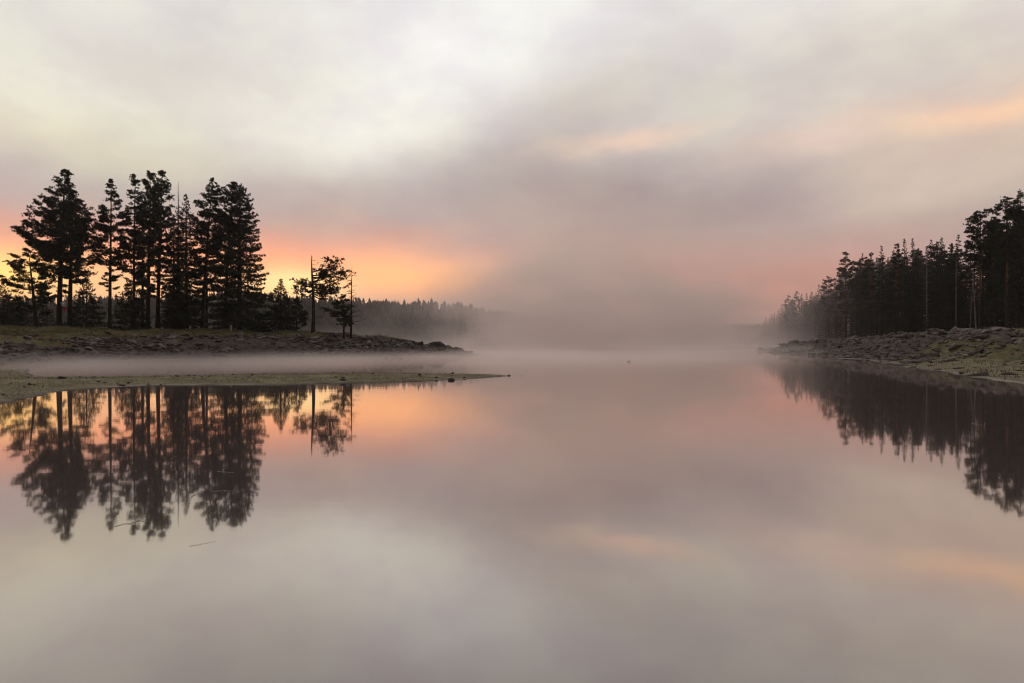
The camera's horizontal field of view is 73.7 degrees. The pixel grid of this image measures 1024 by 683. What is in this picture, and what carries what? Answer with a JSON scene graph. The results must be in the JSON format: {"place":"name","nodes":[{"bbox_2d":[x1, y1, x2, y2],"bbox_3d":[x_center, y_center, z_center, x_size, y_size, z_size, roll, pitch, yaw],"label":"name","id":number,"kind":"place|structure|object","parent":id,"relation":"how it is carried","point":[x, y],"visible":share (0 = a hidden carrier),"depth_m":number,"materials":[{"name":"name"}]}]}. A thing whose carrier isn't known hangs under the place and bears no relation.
{"place":"outdoors","nodes":[
{"label":"outdoors","id":0,"kind":"place"},
{"bbox_2d":[0,344,1023,682],"bbox_3d":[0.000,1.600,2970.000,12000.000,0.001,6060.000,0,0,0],"label":"water","id":1,"kind":"structure","parent":0,"point":[660,514],"depth_m":6.06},
{"bbox_2d":[0,326,1023,404],"bbox_3d":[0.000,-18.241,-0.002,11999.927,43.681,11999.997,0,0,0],"label":"ground","id":2,"kind":"structure","parent":0,"point":[259,347],"depth_m":57.38,"materials":[{"name":"soil"}]},
{"bbox_2d":[0,283,26,326],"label":"spruce tree","id":3,"kind":"object","parent":2,"relation":"on","point":[4,316],"visible":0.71,"depth_m":91.97,"materials":[{"name":"green plant"}]},
{"bbox_2d":[0,247,63,326],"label":"pine tree","id":4,"kind":"object","parent":2,"relation":"on","point":[41,288],"visible":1,"depth_m":83.80,"materials":[{"name":"green plant"}]},
{"bbox_2d":[32,306,55,326],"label":"spruce tree","id":5,"kind":"object","parent":2,"relation":"on","point":[46,320],"visible":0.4,"depth_m":107.81,"materials":[{"name":"green plant"}]},
{"bbox_2d":[10,169,94,326],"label":"pine tree","id":6,"kind":"object","parent":2,"relation":"on","point":[65,207],"visible":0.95,"depth_m":87.79,"materials":[{"name":"green plant"}]},
{"bbox_2d":[45,188,109,325],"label":"pine tree","id":7,"kind":"object","parent":2,"relation":"on","point":[89,258],"visible":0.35,"depth_m":91.92,"materials":[{"name":"green plant"}]},
{"bbox_2d":[59,275,110,328],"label":"spruce tree","id":8,"kind":"object","parent":2,"relation":"on","point":[83,312],"visible":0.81,"depth_m":83.58,"materials":[{"name":"green plant"}]},
{"bbox_2d":[86,178,130,328],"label":"pine tree","id":9,"kind":"object","parent":2,"relation":"on","point":[107,230],"visible":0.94,"depth_m":89.46,"materials":[{"name":"green plant"}]},
{"bbox_2d":[112,174,147,325],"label":"pine tree","id":10,"kind":"object","parent":2,"relation":"on","point":[126,247],"visible":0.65,"depth_m":89.58,"materials":[{"name":"green plant"}]},
{"bbox_2d":[105,279,155,329],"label":"spruce tree","id":11,"kind":"object","parent":2,"relation":"on","point":[136,324],"visible":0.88,"depth_m":84.59,"materials":[{"name":"green plant"}]},
{"bbox_2d":[128,202,156,328],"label":"pine tree","id":12,"kind":"object","parent":2,"relation":"on","point":[131,263],"visible":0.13,"depth_m":96.80,"materials":[{"name":"green plant"}]},
{"bbox_2d":[128,170,168,328],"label":"pine tree","id":13,"kind":"object","parent":2,"relation":"on","point":[149,214],"visible":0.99,"depth_m":87.57,"materials":[{"name":"green plant"}]},
{"bbox_2d":[144,170,174,328],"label":"pine tree","id":14,"kind":"object","parent":2,"relation":"on","point":[165,188],"visible":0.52,"depth_m":91.79,"materials":[{"name":"green plant"}]},
{"bbox_2d":[160,215,190,329],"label":"spruce tree","id":15,"kind":"object","parent":2,"relation":"on","point":[162,306],"visible":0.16,"depth_m":95.53,"materials":[{"name":"green plant"}]},
{"bbox_2d":[161,186,195,328],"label":"spruce tree","id":16,"kind":"object","parent":2,"relation":"on","point":[173,260],"visible":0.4,"depth_m":92.57,"materials":[{"name":"green plant"}]},
{"bbox_2d":[164,194,208,329],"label":"spruce tree","id":17,"kind":"object","parent":2,"relation":"on","point":[185,314],"visible":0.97,"depth_m":89.53,"materials":[{"name":"green plant"}]},
{"bbox_2d":[0,324,390,343],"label":"grass","id":18,"kind":"structure","parent":2,"relation":"on","point":[17,328],"depth_m":75.69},
{"bbox_2d":[185,177,225,328],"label":"pine tree","id":19,"kind":"object","parent":2,"relation":"on","point":[207,250],"visible":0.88,"depth_m":90.24,"materials":[{"name":"green plant"}]},
{"bbox_2d":[193,217,220,328],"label":"pine tree","id":20,"kind":"object","parent":2,"relation":"on","point":[207,299],"visible":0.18,"depth_m":95.88,"materials":[{"name":"green plant"}]},
{"bbox_2d":[210,181,247,325],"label":"pine tree","id":21,"kind":"object","parent":2,"relation":"on","point":[218,215],"visible":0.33,"depth_m":89.07,"materials":[{"name":"green plant"}]},
{"bbox_2d":[1,370,465,395],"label":"rubble","id":22,"kind":"object","parent":2,"relation":"on","point":[419,374],"visible":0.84,"depth_m":29.02,"materials":[{"name":"stone"}]},
{"bbox_2d":[0,331,472,363],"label":"rubble","id":23,"kind":"object","parent":2,"relation":"on","point":[329,347],"visible":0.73,"depth_m":69.92,"materials":[{"name":"stone"}]},
{"bbox_2d":[204,183,273,331],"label":"spruce tree","id":24,"kind":"object","parent":2,"relation":"on","point":[225,313],"visible":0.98,"depth_m":87.07,"materials":[{"name":"green plant"}]},
{"bbox_2d":[0,370,490,398],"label":"grass","id":25,"kind":"structure","parent":2,"relation":"on","point":[194,378],"depth_m":28.69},
{"bbox_2d":[257,279,301,333],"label":"spruce tree","id":26,"kind":"object","parent":2,"relation":"on","point":[277,317],"visible":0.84,"depth_m":85.46,"materials":[{"name":"green plant"}]},
{"bbox_2d":[0,303,578,343],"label":"forest","id":27,"kind":"object","parent":2,"relation":"on","point":[426,324],"visible":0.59,"depth_m":332.16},
{"bbox_2d":[285,297,307,329],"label":"pine tree","id":28,"kind":"object","parent":2,"relation":"on","point":[302,314],"visible":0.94,"depth_m":85.67,"materials":[{"name":"green plant"}]},
{"bbox_2d":[0,289,641,323],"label":"hillside forest","id":29,"kind":"object","parent":2,"relation":"on","point":[393,306],"visible":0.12,"depth_m":553.19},
{"bbox_2d":[289,255,355,332],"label":"pine tree","id":30,"kind":"object","parent":2,"relation":"on","point":[322,290],"visible":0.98,"depth_m":83.80,"materials":[{"name":"green plant"}]},
{"bbox_2d":[319,294,354,338],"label":"pine tree","id":31,"kind":"object","parent":2,"relation":"on","point":[345,319],"visible":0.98,"depth_m":81.89,"materials":[{"name":"green plant"}]},
{"bbox_2d":[341,272,363,338],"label":"dead tree","id":32,"kind":"object","parent":2,"relation":"on","point":[351,298],"visible":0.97,"depth_m":81.93,"materials":[{"name":"plant"}]},
{"bbox_2d":[428,341,445,347],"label":"rock","id":33,"kind":"object","parent":2,"relation":"on","point":[439,343],"visible":0.48,"depth_m":88.33,"materials":[{"name":"stone"}]},
{"bbox_2d":[558,317,803,343],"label":"forest","id":34,"kind":"object","parent":2,"relation":"on","point":[595,331],"visible":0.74,"depth_m":508.64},
{"bbox_2d":[763,318,773,345],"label":"spruce tree","id":35,"kind":"object","parent":2,"relation":"on","point":[767,334],"visible":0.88,"depth_m":299.87,"materials":[{"name":"green plant"}]},
{"bbox_2d":[771,312,777,343],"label":"spruce tree","id":36,"kind":"object","parent":2,"relation":"on","point":[774,325],"visible":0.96,"depth_m":289.83,"materials":[{"name":"green plant"}]},
{"bbox_2d":[776,304,786,342],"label":"spruce tree","id":37,"kind":"object","parent":2,"relation":"on","point":[779,329],"visible":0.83,"depth_m":273.88,"materials":[{"name":"green plant"}]},
{"bbox_2d":[780,310,790,343],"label":"spruce tree","id":38,"kind":"object","parent":2,"relation":"on","point":[785,337],"visible":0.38,"depth_m":267.90,"materials":[{"name":"green plant"}]},
{"bbox_2d":[782,295,793,342],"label":"pine tree","id":39,"kind":"object","parent":2,"relation":"on","point":[787,307],"visible":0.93,"depth_m":257.89,"materials":[{"name":"green plant"}]},
{"bbox_2d":[787,305,798,341],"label":"spruce tree","id":40,"kind":"object","parent":2,"relation":"on","point":[792,330],"visible":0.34,"depth_m":256.05,"materials":[{"name":"green plant"}]},
{"bbox_2d":[792,291,802,339],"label":"pine tree","id":41,"kind":"object","parent":2,"relation":"on","point":[797,321],"visible":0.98,"depth_m":245.88,"materials":[{"name":"green plant"}]},
{"bbox_2d":[793,294,805,339],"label":"spruce tree","id":42,"kind":"object","parent":2,"relation":"on","point":[800,320],"visible":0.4,"depth_m":249.91,"materials":[{"name":"green plant"}]},
{"bbox_2d":[797,301,808,340],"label":"spruce tree","id":43,"kind":"object","parent":2,"relation":"on","point":[800,333],"visible":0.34,"depth_m":239.94,"materials":[{"name":"green plant"}]},
{"bbox_2d":[800,293,812,340],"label":"spruce tree","id":44,"kind":"object","parent":2,"relation":"on","point":[805,325],"visible":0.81,"depth_m":231.88,"materials":[{"name":"green plant"}]},
{"bbox_2d":[805,296,816,340],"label":"spruce tree","id":45,"kind":"object","parent":2,"relation":"on","point":[810,327],"visible":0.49,"depth_m":226.00,"materials":[{"name":"green plant"}]},
{"bbox_2d":[807,295,815,332],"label":"spruce tree","id":46,"kind":"object","parent":2,"relation":"on","point":[810,303],"visible":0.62,"depth_m":233.16,"materials":[{"name":"green plant"}]},
{"bbox_2d":[813,285,824,338],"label":"spruce tree","id":47,"kind":"object","parent":2,"relation":"on","point":[818,319],"visible":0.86,"depth_m":213.86,"materials":[{"name":"green plant"}]},
{"bbox_2d":[813,288,827,338],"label":"spruce tree","id":48,"kind":"object","parent":2,"relation":"on","point":[823,309],"visible":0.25,"depth_m":219.90,"materials":[{"name":"green plant"}]},
{"bbox_2d":[817,313,834,338],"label":"spruce tree","id":49,"kind":"object","parent":2,"relation":"on","point":[825,327],"visible":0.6,"depth_m":199.88,"materials":[{"name":"green plant"}]},
{"bbox_2d":[819,276,840,336],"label":"pine tree","id":50,"kind":"object","parent":2,"relation":"on","point":[832,298],"visible":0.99,"depth_m":193.78,"materials":[{"name":"green plant"}]},
{"bbox_2d":[827,282,844,337],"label":"spruce tree","id":51,"kind":"object","parent":2,"relation":"on","point":[831,318],"visible":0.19,"depth_m":205.82,"materials":[{"name":"green plant"}]},
{"bbox_2d":[828,309,844,338],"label":"spruce tree","id":52,"kind":"object","parent":2,"relation":"on","point":[837,331],"visible":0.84,"depth_m":189.82,"materials":[{"name":"green plant"}]},
{"bbox_2d":[830,273,849,335],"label":"spruce tree","id":53,"kind":"object","parent":2,"relation":"on","point":[836,306],"visible":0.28,"depth_m":199.81,"materials":[{"name":"green plant"}]},
{"bbox_2d":[835,252,856,337],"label":"pine tree","id":54,"kind":"object","parent":2,"relation":"on","point":[845,274],"visible":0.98,"depth_m":181.82,"materials":[{"name":"green plant"}]},
{"bbox_2d":[839,270,865,337],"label":"spruce tree","id":55,"kind":"object","parent":2,"relation":"on","point":[851,307],"visible":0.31,"depth_m":189.89,"materials":[{"name":"green plant"}]},
{"bbox_2d":[847,310,865,336],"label":"spruce tree","id":56,"kind":"object","parent":2,"relation":"on","point":[855,323],"visible":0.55,"depth_m":175.93,"materials":[{"name":"green plant"}]},
{"bbox_2d":[849,261,869,334],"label":"spruce tree","id":57,"kind":"object","parent":2,"relation":"on","point":[857,309],"visible":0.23,"depth_m":183.21,"materials":[{"name":"green plant"}]},
{"bbox_2d":[853,253,868,334],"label":"spruce tree","id":58,"kind":"object","parent":2,"relation":"on","point":[861,304],"visible":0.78,"depth_m":171.91,"materials":[{"name":"green plant"}]},
{"bbox_2d":[849,258,873,336],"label":"pine tree","id":59,"kind":"object","parent":2,"relation":"on","point":[859,264],"visible":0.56,"depth_m":179.26,"materials":[{"name":"green plant"}]},
{"bbox_2d":[860,252,878,335],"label":"pine tree","id":60,"kind":"object","parent":2,"relation":"on","point":[875,275],"visible":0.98,"depth_m":163.78,"materials":[{"name":"green plant"}]},
{"bbox_2d":[874,257,886,335],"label":"pine tree","id":61,"kind":"object","parent":2,"relation":"on","point":[880,284],"visible":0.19,"depth_m":184.35,"materials":[{"name":"green plant"}]},
{"bbox_2d":[873,245,891,334],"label":"spruce tree","id":62,"kind":"object","parent":2,"relation":"on","point":[883,306],"visible":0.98,"depth_m":155.87,"materials":[{"name":"green plant"}]},
{"bbox_2d":[875,263,897,335],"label":"spruce tree","id":63,"kind":"object","parent":2,"relation":"on","point":[884,303],"visible":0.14,"depth_m":168.46,"materials":[{"name":"green plant"}]},
{"bbox_2d":[756,327,1023,375],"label":"rubble","id":64,"kind":"object","parent":2,"relation":"on","point":[894,340],"visible":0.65,"depth_m":66.40,"materials":[{"name":"stone"}]},
{"bbox_2d":[886,243,906,334],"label":"pine tree","id":65,"kind":"object","parent":2,"relation":"on","point":[890,297],"visible":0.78,"depth_m":149.93,"materials":[{"name":"green plant"}]},
{"bbox_2d":[885,254,908,334],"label":"pine tree","id":66,"kind":"object","parent":2,"relation":"on","point":[893,265],"visible":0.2,"depth_m":172.70,"materials":[{"name":"green plant"}]},
{"bbox_2d":[893,239,914,331],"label":"spruce tree","id":67,"kind":"object","parent":2,"relation":"on","point":[904,262],"visible":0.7,"depth_m":143.94,"materials":[{"name":"green plant"}]},
{"bbox_2d":[903,238,925,332],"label":"spruce tree","id":68,"kind":"object","parent":2,"relation":"on","point":[916,298],"visible":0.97,"depth_m":139.84,"materials":[{"name":"green plant"}]},
{"bbox_2d":[908,256,921,328],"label":"spruce tree","id":69,"kind":"object","parent":2,"relation":"on","point":[915,289],"visible":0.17,"depth_m":153.06,"materials":[{"name":"green plant"}]},
{"bbox_2d":[911,250,925,289],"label":"pine tree","id":70,"kind":"object","parent":2,"relation":"on","point":[922,256],"visible":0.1,"depth_m":185.61,"materials":[{"name":"green plant"}]},
{"bbox_2d":[909,309,928,331],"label":"spruce tree","id":71,"kind":"object","parent":2,"relation":"on","point":[920,329],"visible":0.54,"depth_m":135.93,"materials":[{"name":"green plant"}]},
{"bbox_2d":[912,248,925,323],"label":"spruce tree","id":72,"kind":"object","parent":2,"relation":"on","point":[922,273],"visible":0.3,"depth_m":161.96,"materials":[{"name":"green plant"}]},
{"bbox_2d":[923,248,930,325],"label":"dead tree","id":73,"kind":"object","parent":2,"relation":"on","point":[926,295],"visible":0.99,"depth_m":130.96,"materials":[{"name":"grey wood"}]},
{"bbox_2d":[922,251,938,308],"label":"spruce tree","id":74,"kind":"object","parent":2,"relation":"on","point":[925,276],"visible":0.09,"depth_m":154.62,"materials":[{"name":"green plant"}]},
{"bbox_2d":[921,296,941,331],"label":"spruce tree","id":75,"kind":"object","parent":2,"relation":"on","point":[935,321],"visible":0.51,"depth_m":128.96,"materials":[{"name":"green plant"}]},
{"bbox_2d":[923,240,940,325],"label":"spruce tree","id":76,"kind":"object","parent":2,"relation":"on","point":[931,283],"visible":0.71,"depth_m":134.01,"materials":[{"name":"green plant"}]},
{"bbox_2d":[923,249,943,328],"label":"spruce tree","id":77,"kind":"object","parent":2,"relation":"on","point":[932,290],"visible":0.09,"depth_m":138.81,"materials":[{"name":"green plant"}]},
{"bbox_2d":[921,241,947,265],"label":"pine tree","id":78,"kind":"object","parent":2,"relation":"on","point":[936,247],"visible":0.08,"depth_m":175.07,"materials":[{"name":"green plant"}]},
{"bbox_2d":[925,255,945,326],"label":"spruce tree","id":79,"kind":"object","parent":2,"relation":"on","point":[933,291],"visible":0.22,"depth_m":135.90,"materials":[{"name":"green plant"}]},
{"bbox_2d":[929,306,950,330],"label":"spruce tree","id":80,"kind":"object","parent":2,"relation":"on","point":[943,327],"visible":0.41,"depth_m":126.01,"materials":[{"name":"green plant"}]},
{"bbox_2d":[931,237,950,321],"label":"spruce tree","id":81,"kind":"object","parent":2,"relation":"on","point":[937,287],"visible":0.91,"depth_m":127.93,"materials":[{"name":"green plant"}]},
{"bbox_2d":[934,251,953,302],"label":"pine tree","id":82,"kind":"object","parent":2,"relation":"on","point":[945,264],"visible":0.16,"depth_m":145.30,"materials":[{"name":"green plant"}]},
{"bbox_2d":[942,248,955,330],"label":"spruce tree","id":83,"kind":"object","parent":2,"relation":"on","point":[949,273],"visible":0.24,"depth_m":134.52,"materials":[{"name":"green plant"}]},
{"bbox_2d":[877,327,1023,380],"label":"grass","id":84,"kind":"structure","parent":2,"relation":"on","point":[974,361],"depth_m":41.76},
{"bbox_2d":[937,288,966,331],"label":"spruce tree","id":85,"kind":"object","parent":2,"relation":"on","point":[952,314],"visible":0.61,"depth_m":121.86,"materials":[{"name":"green plant"}]},
{"bbox_2d":[941,249,969,328],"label":"spruce tree","id":86,"kind":"object","parent":2,"relation":"on","point":[947,295],"visible":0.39,"depth_m":124.14,"materials":[{"name":"green plant"}]},
{"bbox_2d":[955,263,956,326],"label":"dead tree","id":87,"kind":"object","parent":2,"relation":"on","point":[956,301],"visible":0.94,"depth_m":119.94,"materials":[{"name":"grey wood"}]},
{"bbox_2d":[947,244,965,309],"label":"spruce tree","id":88,"kind":"object","parent":2,"relation":"on","point":[959,275],"visible":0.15,"depth_m":128.58,"materials":[{"name":"green plant"}]},
{"bbox_2d":[949,234,966,325],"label":"spruce tree","id":89,"kind":"object","parent":2,"relation":"on","point":[957,276],"visible":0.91,"depth_m":121.82,"materials":[{"name":"green plant"}]},
{"bbox_2d":[949,248,972,326],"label":"pine tree","id":90,"kind":"object","parent":2,"relation":"on","point":[963,253],"visible":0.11,"depth_m":153.28,"materials":[{"name":"green plant"}]},
{"bbox_2d":[949,308,974,328],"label":"spruce tree","id":91,"kind":"object","parent":2,"relation":"on","point":[963,319],"visible":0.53,"depth_m":115.81,"materials":[{"name":"green plant"}]},
{"bbox_2d":[960,249,972,304],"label":"spruce tree","id":92,"kind":"object","parent":2,"relation":"on","point":[966,270],"visible":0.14,"depth_m":140.87,"materials":[{"name":"green plant"}]},
{"bbox_2d":[959,242,977,321],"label":"spruce tree","id":93,"kind":"object","parent":2,"relation":"on","point":[967,275],"visible":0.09,"depth_m":130.29,"materials":[{"name":"green plant"}]},
{"bbox_2d":[959,241,984,328],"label":"spruce tree","id":94,"kind":"object","parent":2,"relation":"on","point":[970,281],"visible":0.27,"depth_m":121.89,"materials":[{"name":"green plant"}]},
{"bbox_2d":[971,268,976,328],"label":"dead tree","id":95,"kind":"object","parent":2,"relation":"on","point":[974,304],"visible":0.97,"depth_m":99.94,"materials":[{"name":"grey wood"}]},
{"bbox_2d":[966,372,989,375],"bbox_3d":[21.816,1.552,31.914,0.996,0.359,0.563,0,0,35],"label":"rock","id":96,"kind":"object","parent":2,"relation":"on","point":[982,374],"visible":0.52,"depth_m":31.81,"materials":[{"name":"stone"}]},
{"bbox_2d":[962,208,998,328],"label":"pine tree","id":97,"kind":"object","parent":2,"relation":"on","point":[977,222],"visible":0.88,"depth_m":96.73,"materials":[{"name":"green plant"}]},
{"bbox_2d":[966,232,1000,328],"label":"spruce tree","id":98,"kind":"object","parent":2,"relation":"on","point":[987,315],"visible":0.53,"depth_m":112.49,"materials":[{"name":"green plant"}]},
{"bbox_2d":[977,229,1004,325],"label":"pine tree","id":99,"kind":"object","parent":2,"relation":"on","point":[985,242],"visible":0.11,"depth_m":114.76,"materials":[{"name":"green plant"}]},
{"bbox_2d":[982,218,1008,326],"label":"spruce tree","id":100,"kind":"object","parent":2,"relation":"on","point":[991,292],"visible":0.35,"depth_m":107.82,"materials":[{"name":"green plant"}]},
{"bbox_2d":[985,193,1023,327],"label":"pine tree","id":101,"kind":"object","parent":2,"relation":"on","point":[1011,212],"visible":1,"depth_m":92.75,"materials":[{"name":"green plant"}]},
{"bbox_2d":[997,289,1011,327],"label":"spruce tree","id":102,"kind":"object","parent":2,"relation":"on","point":[999,325],"visible":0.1,"depth_m":114.31,"materials":[{"name":"green plant"}]},
{"bbox_2d":[993,213,1017,318],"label":"spruce tree","id":103,"kind":"object","parent":2,"relation":"on","point":[998,286],"visible":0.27,"depth_m":104.00,"materials":[{"name":"green plant"}]},
{"bbox_2d":[992,214,1023,327],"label":"pine tree","id":104,"kind":"object","parent":2,"relation":"on","point":[1014,321],"visible":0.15,"depth_m":105.06,"materials":[{"name":"green plant"}]},
{"bbox_2d":[993,189,1023,328],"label":"spruce tree","id":105,"kind":"object","parent":2,"relation":"on","point":[1020,298],"visible":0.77,"depth_m":97.88,"materials":[{"name":"green plant"}]},
{"bbox_2d":[1001,204,1023,327],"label":"spruce tree","id":106,"kind":"object","parent":2,"relation":"on","point":[1010,323],"visible":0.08,"depth_m":108.48,"materials":[{"name":"green plant"}]},
{"bbox_2d":[0,0,1023,334],"label":"sky","id":107,"kind":"structure","parent":0,"point":[676,162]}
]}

